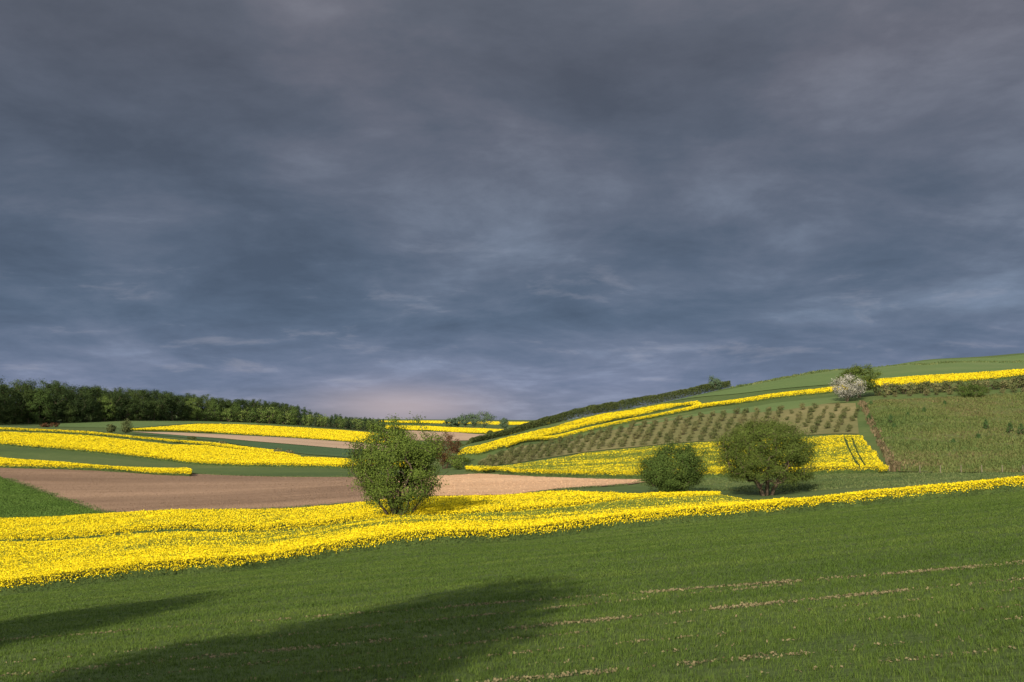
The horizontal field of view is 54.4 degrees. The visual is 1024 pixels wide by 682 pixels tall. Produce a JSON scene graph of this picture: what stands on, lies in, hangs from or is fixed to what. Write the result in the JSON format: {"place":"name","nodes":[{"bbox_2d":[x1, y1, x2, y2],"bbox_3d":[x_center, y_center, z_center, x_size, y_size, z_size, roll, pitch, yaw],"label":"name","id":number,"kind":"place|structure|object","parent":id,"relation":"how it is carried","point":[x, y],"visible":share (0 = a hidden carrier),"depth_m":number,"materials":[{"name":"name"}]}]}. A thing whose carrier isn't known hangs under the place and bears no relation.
{"place":"outdoors","nodes":[
{"label":"outdoors","id":0,"kind":"place"},
{"bbox_2d":[139,434,375,457],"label":"dark crop field","id":1,"kind":"structure","parent":0,"point":[316,450],"depth_m":376.46,"materials":[{"name":"green plant"}]},
{"bbox_2d":[131,431,385,448],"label":"tan field","id":2,"kind":"structure","parent":0,"point":[323,443],"depth_m":435.10,"materials":[{"name":"soil"}]},
{"bbox_2d":[0,468,640,512],"bbox_3d":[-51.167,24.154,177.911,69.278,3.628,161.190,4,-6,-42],"label":"tilled field","id":3,"kind":"structure","parent":0,"point":[208,481],"depth_m":159.25,"materials":[{"name":"soil"}]},
{"bbox_2d":[386,431,484,440],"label":"tan field","id":4,"kind":"structure","parent":0,"point":[462,436],"depth_m":813.46,"materials":[{"name":"soil"}]},
{"bbox_2d":[0,491,1023,681],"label":"wheat ground","id":5,"kind":"structure","parent":0,"point":[850,638],"depth_m":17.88,"materials":[{"name":"green plant"}]},
{"bbox_2d":[0,560,1023,681],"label":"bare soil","id":6,"kind":"structure","parent":5,"relation":"on","point":[551,676],"depth_m":17.10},
{"bbox_2d":[0,353,1023,578],"bbox_3d":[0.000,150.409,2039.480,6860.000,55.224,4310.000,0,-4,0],"label":"ground","id":7,"kind":"structure","parent":0,"point":[867,434],"depth_m":251.44,"materials":[{"name":"green plant"}]},
{"bbox_2d":[0,376,10,422],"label":"tree","id":8,"kind":"object","parent":7,"relation":"on","point":[6,401],"visible":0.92,"depth_m":472.01,"materials":[{"name":"green plant"}]},
{"bbox_2d":[0,386,18,423],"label":"tree","id":9,"kind":"object","parent":7,"relation":"on","point":[6,420],"visible":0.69,"depth_m":490.47,"materials":[{"name":"green plant"}]},
{"bbox_2d":[3,378,31,421],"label":"tree","id":10,"kind":"object","parent":7,"relation":"on","point":[16,383],"visible":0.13,"depth_m":520.11,"materials":[{"name":"green plant"}]},
{"bbox_2d":[4,383,33,423],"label":"tree","id":11,"kind":"object","parent":7,"relation":"on","point":[16,418],"visible":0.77,"depth_m":501.29,"materials":[{"name":"green plant"}]},
{"bbox_2d":[10,378,40,422],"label":"tree","id":12,"kind":"object","parent":7,"relation":"on","point":[28,386],"visible":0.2,"depth_m":515.77,"materials":[{"name":"green plant"}]},
{"bbox_2d":[15,387,40,423],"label":"tree","id":13,"kind":"object","parent":7,"relation":"on","point":[28,391],"visible":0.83,"depth_m":505.79,"materials":[{"name":"green plant"}]},
{"bbox_2d":[23,386,54,423],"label":"tree","id":14,"kind":"object","parent":7,"relation":"on","point":[45,396],"visible":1,"depth_m":505.93,"materials":[{"name":"green plant"}]},
{"bbox_2d":[35,378,54,421],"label":"tree","id":15,"kind":"object","parent":7,"relation":"on","point":[46,385],"visible":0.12,"depth_m":531.60,"materials":[{"name":"green plant"}]},
{"bbox_2d":[39,422,59,426],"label":"slope shrub","id":16,"kind":"object","parent":7,"relation":"on","point":[56,424],"visible":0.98,"depth_m":411.83,"materials":[{"name":"brown plant"}]},
{"bbox_2d":[0,477,104,519],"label":"cereal crop","id":17,"kind":"object","parent":7,"relation":"on","point":[18,500],"visible":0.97,"depth_m":140.81,"materials":[{"name":"green plant"}]},
{"bbox_2d":[37,384,68,423],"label":"tree","id":18,"kind":"object","parent":7,"relation":"on","point":[52,418],"visible":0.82,"depth_m":513.21,"materials":[{"name":"green plant"}]},
{"bbox_2d":[40,382,71,422],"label":"tree","id":19,"kind":"object","parent":7,"relation":"on","point":[64,388],"visible":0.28,"depth_m":522.68,"materials":[{"name":"green plant"}]},
{"bbox_2d":[51,380,75,420],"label":"tree","id":20,"kind":"object","parent":7,"relation":"on","point":[62,391],"visible":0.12,"depth_m":540.02,"materials":[{"name":"green plant"}]},
{"bbox_2d":[63,385,81,421],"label":"tree","id":21,"kind":"object","parent":7,"relation":"on","point":[69,390],"visible":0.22,"depth_m":534.03,"materials":[{"name":"green plant"}]},
{"bbox_2d":[75,386,98,421],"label":"tree","id":22,"kind":"object","parent":7,"relation":"on","point":[88,390],"visible":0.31,"depth_m":540.14,"materials":[{"name":"green plant"}]},
{"bbox_2d":[0,457,191,475],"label":"rape field","id":23,"kind":"structure","parent":7,"relation":"on","point":[5,462],"depth_m":213.47,"materials":[{"name":"yellow plant"}]},
{"bbox_2d":[90,387,107,420],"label":"tree","id":24,"kind":"object","parent":7,"relation":"on","point":[98,390],"visible":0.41,"depth_m":546.39,"materials":[{"name":"green plant"}]},
{"bbox_2d":[105,392,131,420],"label":"tree","id":25,"kind":"object","parent":7,"relation":"on","point":[117,416],"visible":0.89,"depth_m":546.05,"materials":[{"name":"green plant"}]},
{"bbox_2d":[116,394,137,420],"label":"tree","id":26,"kind":"object","parent":7,"relation":"on","point":[124,404],"visible":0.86,"depth_m":551.86,"materials":[{"name":"green plant"}]},
{"bbox_2d":[120,418,133,432],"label":"slope shrub","id":27,"kind":"object","parent":7,"relation":"on","point":[126,428],"visible":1,"depth_m":384.31,"materials":[{"name":"green plant"}]},
{"bbox_2d":[127,389,148,419],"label":"tree","id":28,"kind":"object","parent":7,"relation":"on","point":[135,397],"visible":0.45,"depth_m":569.09,"materials":[{"name":"green plant"}]},
{"bbox_2d":[137,389,156,417],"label":"tree","id":29,"kind":"object","parent":7,"relation":"on","point":[150,397],"visible":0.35,"depth_m":580.09,"materials":[{"name":"green plant"}]},
{"bbox_2d":[0,427,299,455],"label":"rape field","id":30,"kind":"structure","parent":7,"relation":"on","point":[143,438],"depth_m":334.44,"materials":[{"name":"yellow plant"}]},
{"bbox_2d":[50,421,257,427],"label":"pasture","id":31,"kind":"structure","parent":7,"relation":"on","point":[135,424],"depth_m":527.76,"materials":[{"name":"green plant"}]},
{"bbox_2d":[58,395,80,422],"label":"tree","id":32,"kind":"object","parent":31,"relation":"on","point":[70,413],"visible":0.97,"depth_m":518.68,"materials":[{"name":"green plant"}]},
{"bbox_2d":[66,390,90,422],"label":"tree","id":33,"kind":"object","parent":31,"relation":"on","point":[78,419],"visible":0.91,"depth_m":523.60,"materials":[{"name":"green plant"}]},
{"bbox_2d":[76,394,97,421],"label":"tree","id":34,"kind":"object","parent":31,"relation":"on","point":[90,408],"visible":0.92,"depth_m":529.50,"materials":[{"name":"green plant"}]},
{"bbox_2d":[91,399,106,421],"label":"tree","id":35,"kind":"object","parent":31,"relation":"on","point":[97,419],"visible":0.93,"depth_m":537.03,"materials":[{"name":"green plant"}]},
{"bbox_2d":[93,395,117,421],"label":"tree","id":36,"kind":"object","parent":31,"relation":"on","point":[109,406],"visible":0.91,"depth_m":540.96,"materials":[{"name":"green plant"}]},
{"bbox_2d":[127,399,147,420],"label":"tree","id":37,"kind":"object","parent":31,"relation":"on","point":[140,405],"visible":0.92,"depth_m":556.77,"materials":[{"name":"green plant"}]},
{"bbox_2d":[138,400,153,420],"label":"tree","id":38,"kind":"object","parent":31,"relation":"on","point":[147,402],"visible":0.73,"depth_m":564.58,"materials":[{"name":"green plant"}]},
{"bbox_2d":[147,400,159,420],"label":"tree","id":39,"kind":"object","parent":31,"relation":"on","point":[155,408],"visible":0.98,"depth_m":569.06,"materials":[{"name":"green plant"}]},
{"bbox_2d":[154,391,170,420],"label":"tree","id":40,"kind":"object","parent":31,"relation":"on","point":[161,417],"visible":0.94,"depth_m":577.31,"materials":[{"name":"green plant"}]},
{"bbox_2d":[163,394,183,420],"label":"tree","id":41,"kind":"object","parent":7,"relation":"on","point":[171,398],"visible":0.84,"depth_m":587.90,"materials":[{"name":"green plant"}]},
{"bbox_2d":[176,401,191,420],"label":"tree","id":42,"kind":"object","parent":7,"relation":"on","point":[183,414],"visible":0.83,"depth_m":597.53,"materials":[{"name":"green plant"}]},
{"bbox_2d":[182,393,199,415],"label":"tree","id":43,"kind":"object","parent":7,"relation":"on","point":[193,397],"visible":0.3,"depth_m":620.65,"materials":[{"name":"green plant"}]},
{"bbox_2d":[184,396,200,420],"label":"tree","id":44,"kind":"object","parent":7,"relation":"on","point":[191,417],"visible":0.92,"depth_m":602.58,"materials":[{"name":"green plant"}]},
{"bbox_2d":[0,431,406,468],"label":"rape field","id":45,"kind":"structure","parent":7,"relation":"on","point":[202,455],"depth_m":272.85,"materials":[{"name":"yellow plant"}]},
{"bbox_2d":[197,394,213,419],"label":"tree","id":46,"kind":"object","parent":7,"relation":"on","point":[203,398],"visible":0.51,"depth_m":627.35,"materials":[{"name":"green plant"}]},
{"bbox_2d":[201,409,214,420],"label":"tree","id":47,"kind":"object","parent":7,"relation":"on","point":[204,412],"visible":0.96,"depth_m":612.99,"materials":[{"name":"green plant"}]},
{"bbox_2d":[205,397,221,420],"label":"tree","id":48,"kind":"object","parent":7,"relation":"on","point":[212,398],"visible":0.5,"depth_m":625.88,"materials":[{"name":"green plant"}]},
{"bbox_2d":[208,398,221,421],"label":"tree","id":49,"kind":"object","parent":7,"relation":"on","point":[212,405],"visible":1,"depth_m":616.74,"materials":[{"name":"green plant"}]},
{"bbox_2d":[215,406,229,421],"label":"tree","id":50,"kind":"object","parent":7,"relation":"on","point":[222,415],"visible":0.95,"depth_m":620.58,"materials":[{"name":"green plant"}]},
{"bbox_2d":[222,408,233,421],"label":"tree","id":51,"kind":"object","parent":7,"relation":"on","point":[229,414],"visible":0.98,"depth_m":620.86,"materials":[{"name":"green plant"}]},
{"bbox_2d":[222,399,235,419],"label":"tree","id":52,"kind":"object","parent":7,"relation":"on","point":[229,402],"visible":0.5,"depth_m":636.72,"materials":[{"name":"green plant"}]},
{"bbox_2d":[230,402,241,421],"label":"tree","id":53,"kind":"object","parent":7,"relation":"on","point":[236,409],"visible":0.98,"depth_m":626.62,"materials":[{"name":"green plant"}]},
{"bbox_2d":[231,398,248,421],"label":"tree","id":54,"kind":"object","parent":7,"relation":"on","point":[239,402],"visible":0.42,"depth_m":638.17,"materials":[{"name":"green plant"}]},
{"bbox_2d":[234,407,249,421],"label":"tree","id":55,"kind":"object","parent":7,"relation":"on","point":[243,417],"visible":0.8,"depth_m":630.32,"materials":[{"name":"green plant"}]},
{"bbox_2d":[246,406,268,422],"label":"tree","id":56,"kind":"object","parent":7,"relation":"on","point":[256,416],"visible":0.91,"depth_m":636.28,"materials":[{"name":"green plant"}]},
{"bbox_2d":[131,423,390,443],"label":"rape field","id":57,"kind":"structure","parent":7,"relation":"on","point":[292,432],"depth_m":495.13,"materials":[{"name":"yellow plant"}]},
{"bbox_2d":[256,405,279,423],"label":"tree","id":58,"kind":"object","parent":7,"relation":"on","point":[268,419],"visible":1,"depth_m":638.88,"materials":[{"name":"green plant"}]},
{"bbox_2d":[264,403,281,422],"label":"tree","id":59,"kind":"object","parent":7,"relation":"on","point":[275,408],"visible":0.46,"depth_m":653.24,"materials":[{"name":"green plant"}]},
{"bbox_2d":[273,409,283,423],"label":"tree","id":60,"kind":"object","parent":7,"relation":"on","point":[281,419],"visible":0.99,"depth_m":639.20,"materials":[{"name":"green plant"}]},
{"bbox_2d":[275,409,293,424],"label":"tree","id":61,"kind":"object","parent":7,"relation":"on","point":[288,415],"visible":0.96,"depth_m":641.79,"materials":[{"name":"green plant"}]},
{"bbox_2d":[289,406,298,424],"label":"tree","id":62,"kind":"object","parent":7,"relation":"on","point":[293,421],"visible":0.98,"depth_m":643.88,"materials":[{"name":"green plant"}]},
{"bbox_2d":[301,414,313,425],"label":"tree","id":63,"kind":"object","parent":7,"relation":"on","point":[308,422],"visible":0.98,"depth_m":643.66,"materials":[{"name":"green plant"}]},
{"bbox_2d":[0,467,644,512],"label":"field margin","id":64,"kind":"object","parent":7,"relation":"on","point":[113,511],"visible":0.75,"depth_m":149.26,"materials":[{"name":"green plant"}]},
{"bbox_2d":[0,490,720,541],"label":"rape field","id":65,"kind":"structure","parent":7,"relation":"on","point":[93,525],"depth_m":97.42,"materials":[{"name":"yellow plant"}]},
{"bbox_2d":[341,411,450,516],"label":"willow tree","id":66,"kind":"object","parent":7,"relation":"on","point":[414,456],"visible":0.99,"depth_m":82.61,"materials":[{"name":"green plant"}]},
{"bbox_2d":[431,431,463,468],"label":"copper bush","id":67,"kind":"object","parent":7,"relation":"on","point":[454,449],"visible":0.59,"depth_m":234.97,"materials":[{"name":"brown plant"}]},
{"bbox_2d":[443,418,455,426],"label":"distant tree","id":68,"kind":"object","parent":7,"relation":"on","point":[451,421],"visible":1,"depth_m":1226.36,"materials":[{"name":"green plant"}]},
{"bbox_2d":[385,425,515,433],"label":"rape field","id":69,"kind":"structure","parent":7,"relation":"on","point":[456,429],"depth_m":965.77,"materials":[{"name":"yellow plant"}]},
{"bbox_2d":[379,420,526,424],"bbox_3d":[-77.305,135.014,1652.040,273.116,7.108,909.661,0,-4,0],"label":"rape field","id":70,"kind":"structure","parent":7,"relation":"on","point":[493,422],"depth_m":1531.57,"materials":[{"name":"yellow plant"}]},
{"bbox_2d":[443,454,472,469],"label":"green shrub","id":71,"kind":"object","parent":7,"relation":"on","point":[457,465],"visible":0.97,"depth_m":221.93,"materials":[{"name":"green plant"}]},
{"bbox_2d":[459,415,469,426],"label":"distant tree","id":72,"kind":"object","parent":7,"relation":"on","point":[462,419],"visible":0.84,"depth_m":1184.97,"materials":[{"name":"green plant"}]},
{"bbox_2d":[465,413,478,427],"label":"distant tree","id":73,"kind":"object","parent":7,"relation":"on","point":[471,418],"visible":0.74,"depth_m":1129.78,"materials":[{"name":"green plant"}]},
{"bbox_2d":[472,410,496,427],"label":"distant tree","id":74,"kind":"object","parent":7,"relation":"on","point":[478,419],"visible":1,"depth_m":1074.05,"materials":[{"name":"green plant"}]},
{"bbox_2d":[498,418,509,428],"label":"distant tree","id":75,"kind":"object","parent":7,"relation":"on","point":[503,423],"visible":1,"depth_m":1003.83,"materials":[{"name":"green plant"}]},
{"bbox_2d":[0,476,1023,595],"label":"rape field","id":76,"kind":"structure","parent":7,"relation":"on","point":[26,566],"depth_m":70.37,"materials":[{"name":"yellow plant"}]},
{"bbox_2d":[459,380,730,446],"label":"hedge","id":77,"kind":"object","parent":7,"relation":"on","point":[611,406],"visible":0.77,"depth_m":332.85,"materials":[{"name":"green plant"}]},
{"bbox_2d":[633,441,712,491],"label":"round bush","id":78,"kind":"object","parent":7,"relation":"on","point":[682,474],"visible":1,"depth_m":109.63,"materials":[{"name":"green plant"}]},
{"bbox_2d":[465,435,888,477],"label":"rape field","id":79,"kind":"structure","parent":7,"relation":"on","point":[847,454],"depth_m":172.03,"materials":[{"name":"yellow plant"}]},
{"bbox_2d":[560,396,845,442],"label":"hill grass strip","id":80,"kind":"object","parent":7,"relation":"on","point":[794,404],"visible":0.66,"depth_m":265.89,"materials":[{"name":"green plant"}]},
{"bbox_2d":[830,373,869,401],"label":"blossom bush","id":81,"kind":"object","parent":80,"relation":"on","point":[848,392],"visible":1,"depth_m":254.58,"materials":[{"name":"white plant"}]},
{"bbox_2d":[707,375,722,389],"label":"hedge tree","id":82,"kind":"object","parent":7,"relation":"on","point":[714,380],"visible":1,"depth_m":358.90,"materials":[{"name":"green plant"}]},
{"bbox_2d":[505,369,1023,448],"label":"rape field","id":83,"kind":"structure","parent":7,"relation":"on","point":[966,377],"depth_m":290.94,"materials":[{"name":"yellow plant"}]},
{"bbox_2d":[704,412,825,495],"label":"willow tree","id":84,"kind":"object","parent":7,"relation":"on","point":[768,458],"visible":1,"depth_m":108.85,"materials":[{"name":"green plant"}]},
{"bbox_2d":[639,471,1023,492],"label":"valley tufts","id":85,"kind":"object","parent":7,"relation":"on","point":[965,476],"visible":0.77,"depth_m":121.29,"materials":[{"name":"green plant"}]},
{"bbox_2d":[834,361,880,397],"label":"hilltop tree","id":86,"kind":"object","parent":7,"relation":"on","point":[857,370],"visible":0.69,"depth_m":261.52,"materials":[{"name":"green plant"}]},
{"bbox_2d":[730,360,1022,387],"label":"dry verge","id":87,"kind":"structure","parent":7,"relation":"on","point":[807,373],"depth_m":378.56,"materials":[{"name":"green plant"}]},
{"bbox_2d":[871,385,885,395],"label":"hedgerow shrub","id":88,"kind":"object","parent":7,"relation":"on","point":[876,388],"visible":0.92,"depth_m":264.47,"materials":[{"name":"green plant"}]},
{"bbox_2d":[858,400,905,471],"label":"bracken","id":89,"kind":"object","parent":7,"relation":"on","point":[893,464],"visible":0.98,"depth_m":178.36,"materials":[{"name":"brown plant"}]},
{"bbox_2d":[882,381,897,394],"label":"hedgerow shrub","id":90,"kind":"object","parent":7,"relation":"on","point":[888,391],"visible":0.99,"depth_m":264.64,"materials":[{"name":"green plant"}]},
{"bbox_2d":[903,382,921,393],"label":"hedgerow shrub","id":91,"kind":"object","parent":7,"relation":"on","point":[913,387],"visible":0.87,"depth_m":265.64,"materials":[{"name":"green plant"}]},
{"bbox_2d":[915,382,928,393],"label":"hedgerow shrub","id":92,"kind":"object","parent":7,"relation":"on","point":[925,385],"visible":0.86,"depth_m":266.41,"materials":[{"name":"green plant"}]},
{"bbox_2d":[930,381,946,391],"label":"hedgerow shrub","id":93,"kind":"object","parent":7,"relation":"on","point":[935,387],"visible":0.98,"depth_m":267.81,"materials":[{"name":"green plant"}]},
{"bbox_2d":[937,380,952,391],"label":"hedgerow shrub","id":94,"kind":"object","parent":7,"relation":"on","point":[943,384],"visible":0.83,"depth_m":268.25,"materials":[{"name":"green plant"}]},
{"bbox_2d":[1010,375,1023,387],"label":"hedgerow shrub","id":95,"kind":"object","parent":7,"relation":"on","point":[1013,378],"visible":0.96,"depth_m":270.87,"materials":[{"name":"green plant"}]},
{"bbox_2d":[0,0,1023,419],"label":"sky","id":96,"kind":"structure","parent":0,"point":[432,209],"materials":[{"name":"grey"}]},
{"bbox_2d":[396,474,642,494],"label":"pale tilled field","id":97,"kind":"structure","parent":0,"point":[510,489],"depth_m":140.69,"materials":[{"name":"soil"}]},
{"bbox_2d":[457,400,701,456],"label":"rape field","id":98,"kind":"structure","parent":0,"point":[495,445],"depth_m":288.35,"materials":[{"name":"yellow plant"}]},
{"bbox_2d":[481,403,858,465],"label":"dry grass slope","id":99,"kind":"structure","parent":0,"point":[792,418],"depth_m":236.93,"materials":[{"name":"green plant"}]},
{"bbox_2d":[663,355,1023,402],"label":"hill field","id":100,"kind":"structure","parent":0,"point":[889,371],"depth_m":346.36,"materials":[{"name":"green plant"}]},
{"bbox_2d":[867,392,1023,472],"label":"meadow","id":101,"kind":"structure","parent":0,"point":[951,434],"depth_m":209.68,"materials":[{"name":"green plant"}]},
{"bbox_2d":[955,381,991,396],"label":"green bush","id":102,"kind":"object","parent":101,"relation":"on","point":[967,393],"visible":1,"depth_m":255.60,"materials":[{"name":"green plant"}]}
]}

